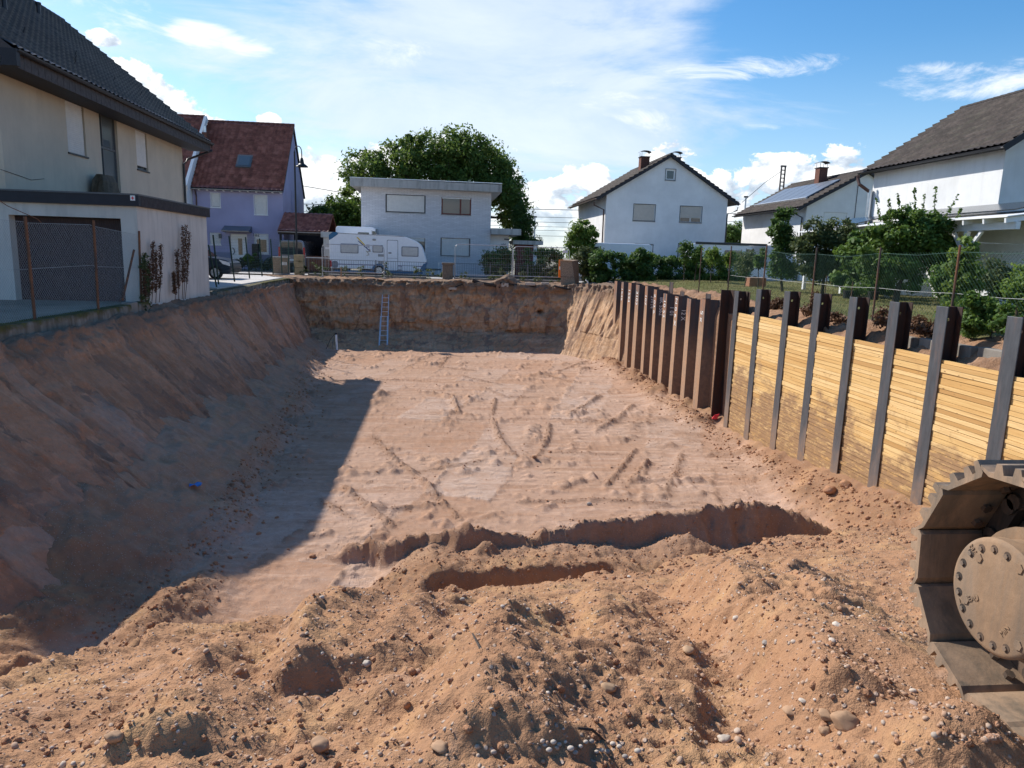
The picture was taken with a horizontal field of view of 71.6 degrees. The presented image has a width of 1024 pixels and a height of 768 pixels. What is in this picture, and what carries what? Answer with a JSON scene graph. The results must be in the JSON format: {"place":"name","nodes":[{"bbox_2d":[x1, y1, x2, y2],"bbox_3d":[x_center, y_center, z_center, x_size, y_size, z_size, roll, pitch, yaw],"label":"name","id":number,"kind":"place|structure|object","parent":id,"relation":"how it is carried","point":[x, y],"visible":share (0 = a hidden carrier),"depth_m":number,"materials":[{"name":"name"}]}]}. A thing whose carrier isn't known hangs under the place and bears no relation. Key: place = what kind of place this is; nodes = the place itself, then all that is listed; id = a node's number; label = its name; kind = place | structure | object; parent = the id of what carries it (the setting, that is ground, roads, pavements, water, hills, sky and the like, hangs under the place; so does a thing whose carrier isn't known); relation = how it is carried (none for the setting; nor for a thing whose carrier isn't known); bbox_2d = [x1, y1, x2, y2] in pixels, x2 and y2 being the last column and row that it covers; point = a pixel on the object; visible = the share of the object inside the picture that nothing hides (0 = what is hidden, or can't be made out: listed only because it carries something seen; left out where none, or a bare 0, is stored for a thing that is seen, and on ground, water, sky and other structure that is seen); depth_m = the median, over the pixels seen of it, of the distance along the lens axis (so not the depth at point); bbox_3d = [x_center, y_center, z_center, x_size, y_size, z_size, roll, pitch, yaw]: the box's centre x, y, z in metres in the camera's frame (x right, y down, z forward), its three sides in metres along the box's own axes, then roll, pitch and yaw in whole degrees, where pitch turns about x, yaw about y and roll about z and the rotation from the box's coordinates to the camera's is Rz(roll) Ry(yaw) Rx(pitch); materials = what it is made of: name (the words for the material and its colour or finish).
{"place":"outdoors","nodes":[
{"label":"outdoors","id":0,"kind":"place"},
{"bbox_2d":[0,282,312,653],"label":"bank","id":1,"kind":"structure","parent":0,"point":[90,402],"depth_m":13.90,"materials":[{"name":"soil"}]},
{"bbox_2d":[0,278,289,340],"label":"retaining wall","id":2,"kind":"structure","parent":1,"relation":"on","point":[47,323],"depth_m":15.76,"materials":[{"name":"concrete"}]},
{"bbox_2d":[0,201,142,323],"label":"chain link fence","id":3,"kind":"object","parent":2,"relation":"on","point":[31,278],"visible":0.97,"depth_m":15.45,"materials":[{"name":"metal"}]},
{"bbox_2d":[141,241,163,303],"bbox_3d":[-9.959,-3.074,19.710,0.202,1.789,1.580,1,10,-6],"label":"dry plant","id":4,"kind":"object","parent":2,"relation":"on","point":[154,267],"visible":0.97,"depth_m":19.67,"materials":[{"name":"brown plant"}]},
{"bbox_2d":[208,235,294,286],"bbox_3d":[-11.363,-5.687,32.210,0.056,1.933,15.048,1,10,-6],"label":"wire fence","id":5,"kind":"object","parent":2,"relation":"on","point":[261,262],"visible":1,"depth_m":29.75,"materials":[{"name":"metal"}]},
{"bbox_2d":[171,225,190,299],"bbox_3d":[-10.190,-3.766,21.926,0.204,2.317,1.756,1,10,-6],"label":"dry plant","id":6,"kind":"object","parent":1,"relation":"on","point":[184,271],"visible":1,"depth_m":21.96,"materials":[{"name":"brown plant"}]},
{"bbox_2d":[178,114,207,203],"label":"row house","id":7,"kind":"structure","parent":0,"point":[198,122],"depth_m":49.59,"materials":[{"name":"white paint"}]},
{"bbox_2d":[209,274,282,288],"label":"driveway","id":8,"kind":"structure","parent":0,"point":[226,281],"depth_m":33.19,"materials":[{"name":"concrete"}]},
{"bbox_2d":[208,250,240,278],"bbox_3d":[-15.414,-5.946,34.185,4.216,1.634,1.878,1,10,-6],"label":"parked car","id":9,"kind":"object","parent":8,"relation":"on","point":[223,268],"visible":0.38,"depth_m":33.56,"materials":[{"name":"black paint"}]},
{"bbox_2d":[190,120,304,269],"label":"row house","id":10,"kind":"structure","parent":0,"point":[242,186],"depth_m":50.36,"materials":[{"name":"purple paint"}]},
{"bbox_2d":[230,234,247,265],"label":"door","id":11,"kind":"structure","parent":10,"relation":"in","point":[233,236],"depth_m":50.41,"materials":[{"name":"white glass"}]},
{"bbox_2d":[350,177,501,276],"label":"flat roof house","id":12,"kind":"structure","parent":0,"point":[426,218],"depth_m":49.40,"materials":[{"name":"white paint"}]},
{"bbox_2d":[385,194,425,213],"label":"window","id":13,"kind":"structure","parent":12,"relation":"in","point":[395,203],"depth_m":49.11,"materials":[{"name":"white glass"}]},
{"bbox_2d":[440,238,469,256],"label":"window","id":14,"kind":"structure","parent":12,"relation":"in","point":[447,246],"depth_m":49.98,"materials":[{"name":"white glass"}]},
{"bbox_2d":[441,197,470,215],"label":"window","id":15,"kind":"structure","parent":12,"relation":"in","point":[449,206],"depth_m":49.53,"materials":[{"name":"grey glass"}]},
{"bbox_2d":[490,228,520,273],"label":"entrance wing","id":16,"kind":"structure","parent":12,"relation":"attached to","point":[499,236],"depth_m":50.43,"materials":[{"name":"paint"}]},
{"bbox_2d":[243,271,611,281],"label":"street","id":17,"kind":"structure","parent":0,"point":[392,275],"depth_m":47.07,"materials":[{"name":"asphalt"}]},
{"bbox_2d":[336,226,378,272],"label":"parked van","id":18,"kind":"object","parent":17,"relation":"on","point":[358,230],"visible":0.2,"depth_m":47.05,"materials":[{"name":"white metal"}]},
{"bbox_2d":[329,232,440,274],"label":"caravan","id":19,"kind":"object","parent":17,"relation":"on","point":[405,250],"visible":0.84,"depth_m":44.61,"materials":[{"name":"white plastic"}]},
{"bbox_2d":[387,240,397,270],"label":"door","id":20,"kind":"structure","parent":19,"relation":"in","point":[392,245],"depth_m":44.71,"materials":[{"name":"white plastic"}]},
{"bbox_2d":[477,246,519,278],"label":"garden bush","id":21,"kind":"object","parent":17,"relation":"on","point":[506,259],"visible":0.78,"depth_m":46.57,"materials":[{"name":"green plant"}]},
{"bbox_2d":[579,243,651,278],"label":"parked van","id":22,"kind":"object","parent":17,"relation":"on","point":[628,249],"visible":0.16,"depth_m":44.74,"materials":[{"name":"white metal"}]},
{"bbox_2d":[259,274,624,361],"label":"bank","id":23,"kind":"structure","parent":0,"point":[576,320],"depth_m":37.79,"materials":[{"name":"soil"}]},
{"bbox_2d":[298,259,559,281],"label":"weeds","id":24,"kind":"object","parent":23,"relation":"on","point":[430,269],"visible":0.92,"depth_m":40.28,"materials":[{"name":"green plant"}]},
{"bbox_2d":[308,258,560,282],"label":"garden fence","id":25,"kind":"object","parent":23,"relation":"on","point":[402,276],"visible":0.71,"depth_m":41.06,"materials":[{"name":"metal"}]},
{"bbox_2d":[560,260,578,284],"bbox_3d":[3.149,-6.066,38.842,0.853,1.453,1.355,5,11,16],"label":"boarded cabinet","id":26,"kind":"object","parent":23,"relation":"on","point":[569,270],"visible":0.81,"depth_m":38.44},
{"bbox_2d":[618,282,631,361],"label":"sheet pile","id":27,"kind":"object","parent":23,"relation":"on","point":[623,314],"visible":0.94,"depth_m":32.40,"materials":[{"name":"metal"}]},
{"bbox_2d":[0,257,975,338],"bbox_3d":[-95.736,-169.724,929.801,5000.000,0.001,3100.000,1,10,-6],"label":"ground","id":28,"kind":"structure","parent":0,"point":[23,303],"depth_m":17.53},
{"bbox_2d":[0,189,209,305],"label":"garage","id":29,"kind":"structure","parent":28,"relation":"on","point":[157,221],"depth_m":19.22,"materials":[{"name":"paint"}]},
{"bbox_2d":[15,216,125,301],"bbox_3d":[-11.880,-3.363,19.237,2.795,2.240,0.110,1,10,-6],"label":"garage door","id":30,"kind":"structure","parent":29,"relation":"in","point":[113,224],"depth_m":19.23,"materials":[{"name":"black plastic"}]},
{"bbox_2d":[91,174,119,192],"bbox_3d":[-13.521,-6.439,23.644,0.611,0.980,1.399,1,10,-6],"label":"covered barbecue","id":31,"kind":"object","parent":29,"relation":"on","point":[104,183],"visible":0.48,"depth_m":23.16,"materials":[{"name":"fabric"}]},
{"bbox_2d":[0,0,213,218],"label":"apartment house","id":32,"kind":"structure","parent":28,"relation":"on","point":[79,111],"depth_m":22.67,"materials":[{"name":"beige paint"}]},
{"bbox_2d":[65,100,88,158],"bbox_3d":[-13.750,-8.001,22.344,0.155,1.595,1.270,1,10,-6],"label":"window","id":33,"kind":"structure","parent":32,"relation":"in","point":[74,121],"depth_m":22.35,"materials":[{"name":"white glass"}]},
{"bbox_2d":[99,114,117,184],"bbox_3d":[-14.130,-7.876,24.677,0.170,3.141,1.344,1,10,-6],"label":"window","id":34,"kind":"structure","parent":32,"relation":"in","point":[106,125],"depth_m":24.77,"materials":[{"name":"grey glass"}]},
{"bbox_2d":[135,130,149,172],"bbox_3d":[-14.259,-8.930,27.294,0.155,1.490,1.147,1,10,-6],"label":"window","id":35,"kind":"structure","parent":32,"relation":"in","point":[140,137],"depth_m":27.33,"materials":[{"name":"white glass"}]},
{"bbox_2d":[278,240,316,271],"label":"parked van","id":36,"kind":"object","parent":28,"relation":"on","point":[306,248],"visible":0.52,"depth_m":47.39,"materials":[{"name":"grey paint"}]},
{"bbox_2d":[277,212,338,269],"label":"carport","id":37,"kind":"object","parent":28,"relation":"on","point":[311,226],"visible":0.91,"depth_m":49.23,"materials":[{"name":"red tile"}]},
{"bbox_2d":[306,192,360,269],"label":"garden tree","id":38,"kind":"object","parent":28,"relation":"on","point":[344,212],"visible":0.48,"depth_m":54.81,"materials":[{"name":"green plant"}]},
{"bbox_2d":[333,122,538,238],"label":"broadleaf tree","id":39,"kind":"object","parent":28,"relation":"on","point":[455,156],"visible":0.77,"depth_m":58.15,"materials":[{"name":"green plant"}]},
{"bbox_2d":[509,200,541,258],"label":"conifer","id":40,"kind":"object","parent":28,"relation":"on","point":[521,221],"visible":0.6,"depth_m":57.03,"materials":[{"name":"green plant"}]},
{"bbox_2d":[517,245,563,279],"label":"privet hedge","id":41,"kind":"object","parent":28,"relation":"on","point":[551,254],"visible":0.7,"depth_m":47.55,"materials":[{"name":"green plant"}]},
{"bbox_2d":[563,219,599,280],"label":"young tree","id":42,"kind":"object","parent":28,"relation":"on","point":[579,235],"visible":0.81,"depth_m":43.96,"materials":[{"name":"green plant"}]},
{"bbox_2d":[572,245,592,280],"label":"wild bush","id":43,"kind":"object","parent":28,"relation":"on","point":[584,253],"visible":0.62,"depth_m":40.20,"materials":[{"name":"green plant"}]},
{"bbox_2d":[680,242,766,279],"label":"parked van","id":44,"kind":"object","parent":28,"relation":"on","point":[726,247],"visible":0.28,"depth_m":45.23,"materials":[{"name":"white metal"}]},
{"bbox_2d":[726,220,741,242],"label":"garden tree","id":45,"kind":"object","parent":28,"relation":"on","point":[733,234],"visible":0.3,"depth_m":62.33,"materials":[{"name":"green plant"}]},
{"bbox_2d":[732,161,874,280],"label":"gable house","id":46,"kind":"structure","parent":28,"relation":"on","point":[843,196],"depth_m":47.18,"materials":[{"name":"white paint"}]},
{"bbox_2d":[856,89,1023,296],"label":"gable house","id":47,"kind":"structure","parent":28,"relation":"on","point":[972,154],"depth_m":27.04,"materials":[{"name":"white paint"}]},
{"bbox_2d":[0,337,1023,767],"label":"pit floor","id":48,"kind":"structure","parent":0,"point":[112,549],"depth_m":8.54,"materials":[{"name":"soil"}]},
{"bbox_2d":[77,393,919,649],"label":"soil crumbs","id":49,"kind":"object","parent":48,"relation":"on","point":[604,577],"visible":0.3,"depth_m":10.11,"materials":[{"name":"soil"}]},
{"bbox_2d":[316,359,684,526],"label":"windrow crumbs","id":50,"kind":"object","parent":48,"relation":"on","point":[515,453],"visible":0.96,"depth_m":17.70,"materials":[{"name":"soil"}]},
{"bbox_2d":[0,504,1019,767],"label":"soil crumbs","id":51,"kind":"object","parent":48,"relation":"on","point":[990,736],"visible":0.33,"depth_m":2.45,"materials":[{"name":"soil"}]},
{"bbox_2d":[0,523,1023,767],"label":"gravel","id":52,"kind":"structure","parent":48,"relation":"on","point":[737,739],"depth_m":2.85,"materials":[{"name":"stone"}]},
{"bbox_2d":[181,349,902,558],"bbox_3d":[-1.198,0.428,22.941,14.154,0.890,23.014,1,10,-6],"label":"foot rubble","id":53,"kind":"object","parent":48,"relation":"on","point":[852,489],"visible":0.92,"depth_m":16.56,"materials":[{"name":"soil"}]},
{"bbox_2d":[624,283,641,367],"bbox_3d":[5.290,-2.159,31.488,0.419,4.600,0.865,0,11,-9],"label":"sheet pile","id":54,"kind":"object","parent":48,"relation":"on","point":[629,323],"visible":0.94,"depth_m":31.23,"materials":[{"name":"metal"}]},
{"bbox_2d":[631,285,648,368],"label":"sheet pile","id":55,"kind":"object","parent":48,"relation":"on","point":[638,328],"visible":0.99,"depth_m":29.98,"materials":[{"name":"metal"}]},
{"bbox_2d":[640,286,659,374],"bbox_3d":[5.556,-1.671,28.971,0.420,4.600,0.865,1,10,-4],"label":"sheet pile","id":56,"kind":"object","parent":48,"relation":"on","point":[647,327],"visible":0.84,"depth_m":28.68,"materials":[{"name":"metal"}]},
{"bbox_2d":[649,289,668,381],"bbox_3d":[5.674,-1.375,27.806,0.420,4.600,0.865,1,10,-3],"label":"sheet pile","id":57,"kind":"object","parent":48,"relation":"on","point":[656,331],"visible":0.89,"depth_m":27.50,"materials":[{"name":"metal"}]},
{"bbox_2d":[657,293,679,386],"bbox_3d":[5.781,-1.066,26.614,0.420,4.600,0.865,1,10,-6],"label":"sheet pile","id":58,"kind":"object","parent":48,"relation":"on","point":[666,336],"visible":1,"depth_m":26.30,"materials":[{"name":"metal"}]},
{"bbox_2d":[668,296,691,394],"bbox_3d":[5.911,-0.809,25.344,0.420,4.600,0.865,1,10,-3],"label":"sheet pile","id":59,"kind":"object","parent":48,"relation":"on","point":[677,348],"visible":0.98,"depth_m":25.03,"materials":[{"name":"metal"}]},
{"bbox_2d":[680,298,699,399],"bbox_3d":[6.050,-0.584,24.117,0.412,4.600,0.865,1,10,-3],"label":"sheet pile","id":60,"kind":"object","parent":48,"relation":"on","point":[690,345],"visible":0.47,"depth_m":23.80,"materials":[{"name":"metal"}]},
{"bbox_2d":[692,298,719,408],"bbox_3d":[6.176,-0.427,22.899,0.419,4.600,0.865,0,11,-6],"label":"sheet pile","id":61,"kind":"object","parent":48,"relation":"on","point":[707,314],"visible":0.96,"depth_m":22.58,"materials":[{"name":"metal"}]},
{"bbox_2d":[711,289,750,416],"bbox_3d":[6.351,-0.487,21.247,0.345,4.600,1.953,1,10,-6],"label":"sheet pile","id":62,"kind":"object","parent":48,"relation":"on","point":[726,302],"visible":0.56,"depth_m":21.41,"materials":[{"name":"metal"}]},
{"bbox_2d":[723,291,747,427],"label":"soldier beam","id":63,"kind":"structure","parent":48,"relation":"on","point":[739,306],"depth_m":20.30,"materials":[{"name":"metal"}]},
{"bbox_2d":[743,289,770,439],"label":"soldier beam","id":64,"kind":"structure","parent":48,"relation":"on","point":[762,307],"depth_m":18.95,"materials":[{"name":"metal"}]},
{"bbox_2d":[728,312,753,435],"bbox_3d":[6.415,-0.100,19.856,0.077,3.693,1.366,1,10,-6],"label":"timber lagging","id":65,"kind":"object","parent":64,"relation":"attached to","point":[740,374],"visible":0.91,"depth_m":19.85,"materials":[{"name":"wood"}]},
{"bbox_2d":[748,316,781,446],"bbox_3d":[6.566,0.104,18.412,0.076,3.590,1.536,1,10,-6],"label":"timber lagging","id":66,"kind":"object","parent":64,"relation":"attached to","point":[766,360],"visible":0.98,"depth_m":18.38,"materials":[{"name":"wood"}]},
{"bbox_2d":[769,291,800,449],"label":"soldier beam","id":67,"kind":"structure","parent":48,"relation":"on","point":[790,315],"depth_m":17.40,"materials":[{"name":"metal"}]},
{"bbox_2d":[775,325,809,458],"bbox_3d":[6.713,0.374,16.974,0.075,3.442,1.376,1,10,-6],"label":"timber lagging","id":68,"kind":"object","parent":67,"relation":"attached to","point":[793,385],"visible":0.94,"depth_m":16.94,"materials":[{"name":"wood"}]},
{"bbox_2d":[797,293,832,460],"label":"soldier beam","id":69,"kind":"structure","parent":48,"relation":"on","point":[820,319],"depth_m":16.03,"materials":[{"name":"metal"}]},
{"bbox_2d":[803,332,844,468],"bbox_3d":[6.856,0.564,15.584,0.073,3.314,1.416,1,10,-6],"label":"timber lagging","id":70,"kind":"object","parent":69,"relation":"attached to","point":[827,368],"visible":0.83,"depth_m":15.55,"materials":[{"name":"wood"}]},
{"bbox_2d":[830,710,859,731],"bbox_3d":[1.044,1.057,2.225,0.066,0.068,0.088,-7,14,-41],"label":"stone","id":71,"kind":"object","parent":48,"relation":"on","point":[845,720],"visible":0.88,"depth_m":2.21,"materials":[{"name":"stone"}]},
{"bbox_2d":[830,297,869,473],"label":"soldier beam","id":72,"kind":"structure","parent":48,"relation":"on","point":[857,322],"depth_m":14.62,"materials":[{"name":"metal"}]},
{"bbox_2d":[837,339,883,485],"bbox_3d":[6.998,0.732,14.223,0.075,3.147,1.306,1,10,-6],"label":"timber lagging","id":73,"kind":"object","parent":72,"relation":"attached to","point":[861,406],"visible":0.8,"depth_m":14.21,"materials":[{"name":"wood"}]},
{"bbox_2d":[867,301,912,486],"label":"soldier beam","id":74,"kind":"structure","parent":48,"relation":"on","point":[898,330],"depth_m":13.33,"materials":[{"name":"metal"}]},
{"bbox_2d":[877,348,929,498],"bbox_3d":[7.128,0.936,12.951,0.076,3.059,1.256,1,10,-6],"label":"timber lagging","id":75,"kind":"object","parent":74,"relation":"attached to","point":[903,419],"visible":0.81,"depth_m":12.91,"materials":[{"name":"wood"}]},
{"bbox_2d":[910,306,963,505],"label":"soldier beam","id":76,"kind":"structure","parent":48,"relation":"on","point":[945,339],"depth_m":12.09,"materials":[{"name":"metal"}]},
{"bbox_2d":[922,359,998,506],"bbox_3d":[7.274,1.085,11.557,0.075,2.801,1.525,1,10,-6],"label":"timber lagging","id":77,"kind":"object","parent":76,"relation":"attached to","point":[960,434],"visible":0.66,"depth_m":11.54,"materials":[{"name":"wood"}]},
{"bbox_2d":[909,460,1023,736],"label":"excavator track","id":78,"kind":"structure","parent":48,"relation":"on","point":[967,583],"depth_m":2.41,"materials":[{"name":"metal"}]},
{"bbox_2d":[985,316,1023,459],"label":"soldier beam","id":79,"kind":"structure","parent":48,"relation":"on","point":[1011,363],"depth_m":10.56,"materials":[{"name":"metal"}]},
{"bbox_2d":[1001,376,1023,459],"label":"timber lagging","id":80,"kind":"object","parent":79,"relation":"attached to","point":[1013,447],"visible":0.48,"depth_m":10.39,"materials":[{"name":"wood"}]},
{"bbox_2d":[509,240,542,276],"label":"gate house","id":81,"kind":"structure","parent":0,"point":[532,244],"depth_m":51.05,"materials":[{"name":"white paint"}]},
{"bbox_2d":[35,0,1023,257],"label":"sky","id":82,"kind":"structure","parent":0,"point":[575,90],"materials":[{"name":"blue"}]},
{"bbox_2d":[568,150,740,278],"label":"gable house","id":83,"kind":"structure","parent":0,"point":[665,205],"depth_m":50.00,"materials":[{"name":"white paint"}]},
{"bbox_2d":[633,204,655,221],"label":"window","id":84,"kind":"structure","parent":83,"relation":"in","point":[641,213],"depth_m":49.88,"materials":[{"name":"white glass"}]},
{"bbox_2d":[679,206,702,223],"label":"window","id":85,"kind":"structure","parent":83,"relation":"in","point":[688,214],"depth_m":50.23,"materials":[{"name":"white glass"}]},
{"bbox_2d":[607,278,1020,338],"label":"lawn","id":86,"kind":"structure","parent":0,"point":[920,312],"depth_m":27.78,"materials":[{"name":"plant"}]},
{"bbox_2d":[584,246,655,282],"bbox_3d":[6.035,-6.579,40.047,4.165,2.350,2.826,1,10,-6],"label":"laurel hedge","id":87,"kind":"object","parent":86,"relation":"on","point":[638,260],"visible":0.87,"depth_m":39.23,"materials":[{"name":"green plant"}]},
{"bbox_2d":[627,253,705,279],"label":"evergreen hedge","id":88,"kind":"object","parent":86,"relation":"on","point":[665,270],"visible":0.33,"depth_m":42.92,"materials":[{"name":"green plant"}]},
{"bbox_2d":[683,251,752,280],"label":"evergreen hedge","id":89,"kind":"object","parent":86,"relation":"on","point":[721,272],"visible":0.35,"depth_m":43.04,"materials":[{"name":"green plant"}]},
{"bbox_2d":[734,249,755,282],"bbox_3d":[11.135,-5.484,33.907,1.204,1.989,1.161,1,10,-6],"label":"young tree","id":90,"kind":"object","parent":86,"relation":"on","point":[748,260],"visible":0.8,"depth_m":33.73,"materials":[{"name":"green plant"}]},
{"bbox_2d":[765,206,801,291],"bbox_3d":[11.192,-5.491,29.289,1.676,3.672,1.348,1,10,-6],"label":"slender tree","id":91,"kind":"object","parent":86,"relation":"on","point":[780,230],"visible":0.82,"depth_m":29.05,"materials":[{"name":"green plant"}]},
{"bbox_2d":[789,215,857,293],"bbox_3d":[12.320,-4.993,27.947,2.942,3.229,1.654,1,10,-6],"label":"garden shrub","id":92,"kind":"object","parent":86,"relation":"on","point":[828,238],"visible":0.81,"depth_m":27.63,"materials":[{"name":"green plant"}]},
{"bbox_2d":[828,228,887,296],"bbox_3d":[12.924,-4.369,26.066,2.426,2.708,1.384,1,10,-6],"label":"grape vine","id":93,"kind":"object","parent":86,"relation":"on","point":[855,237],"visible":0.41,"depth_m":25.91,"materials":[{"name":"green plant"}]},
{"bbox_2d":[848,186,962,301],"bbox_3d":[13.304,-4.535,23.549,3.987,3.977,2.546,1,10,-6],"label":"round bush","id":94,"kind":"object","parent":86,"relation":"on","point":[921,232],"visible":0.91,"depth_m":23.16,"materials":[{"name":"green plant"}]},
{"bbox_2d":[800,202,1023,304],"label":"terrace roof","id":95,"kind":"structure","parent":86,"relation":"on","point":[1006,225],"depth_m":22.85,"materials":[{"name":"white paint"}]},
{"bbox_2d":[921,261,953,305],"bbox_3d":[12.518,-2.801,20.676,1.207,1.516,0.916,-4,12,-30],"label":"garden shrub","id":96,"kind":"object","parent":86,"relation":"on","point":[933,282],"visible":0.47,"depth_m":20.57,"materials":[{"name":"green plant"}]},
{"bbox_2d":[975,252,1016,301],"bbox_3d":[12.553,-2.531,18.422,1.025,1.791,0.946,1,10,-6],"label":"garden shrub","id":97,"kind":"object","parent":86,"relation":"on","point":[992,275],"visible":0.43,"depth_m":18.25,"materials":[{"name":"green plant"}]},
{"bbox_2d":[994,260,1023,315],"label":"garden shrub","id":98,"kind":"object","parent":86,"relation":"on","point":[1014,293],"visible":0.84,"depth_m":17.37,"materials":[{"name":"green plant"}]},
{"bbox_2d":[632,281,1023,416],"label":"bank","id":99,"kind":"structure","parent":0,"point":[874,334],"depth_m":15.78,"materials":[{"name":"soil"}]},
{"bbox_2d":[698,245,1023,337],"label":"chain link fence","id":100,"kind":"object","parent":99,"relation":"on","point":[955,279],"visible":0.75,"depth_m":15.28,"materials":[{"name":"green metal"}]},
{"bbox_2d":[932,234,997,320],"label":"ivy column","id":101,"kind":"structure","parent":100,"relation":"attached to","point":[968,244],"depth_m":13.12,"materials":[{"name":"green plant"}]},
{"bbox_2d":[910,314,933,336],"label":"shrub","id":102,"kind":"object","parent":99,"relation":"on","point":[921,325],"visible":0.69,"depth_m":13.25,"materials":[{"name":"brown plant"}]},
{"bbox_2d":[919,338,977,357],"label":"concrete kerb","id":103,"kind":"structure","parent":99,"relation":"on","point":[964,350],"depth_m":12.02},
{"bbox_2d":[960,290,1022,338],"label":"ground ivy","id":104,"kind":"object","parent":99,"relation":"on","point":[981,307],"visible":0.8,"depth_m":11.98,"materials":[{"name":"green plant"}]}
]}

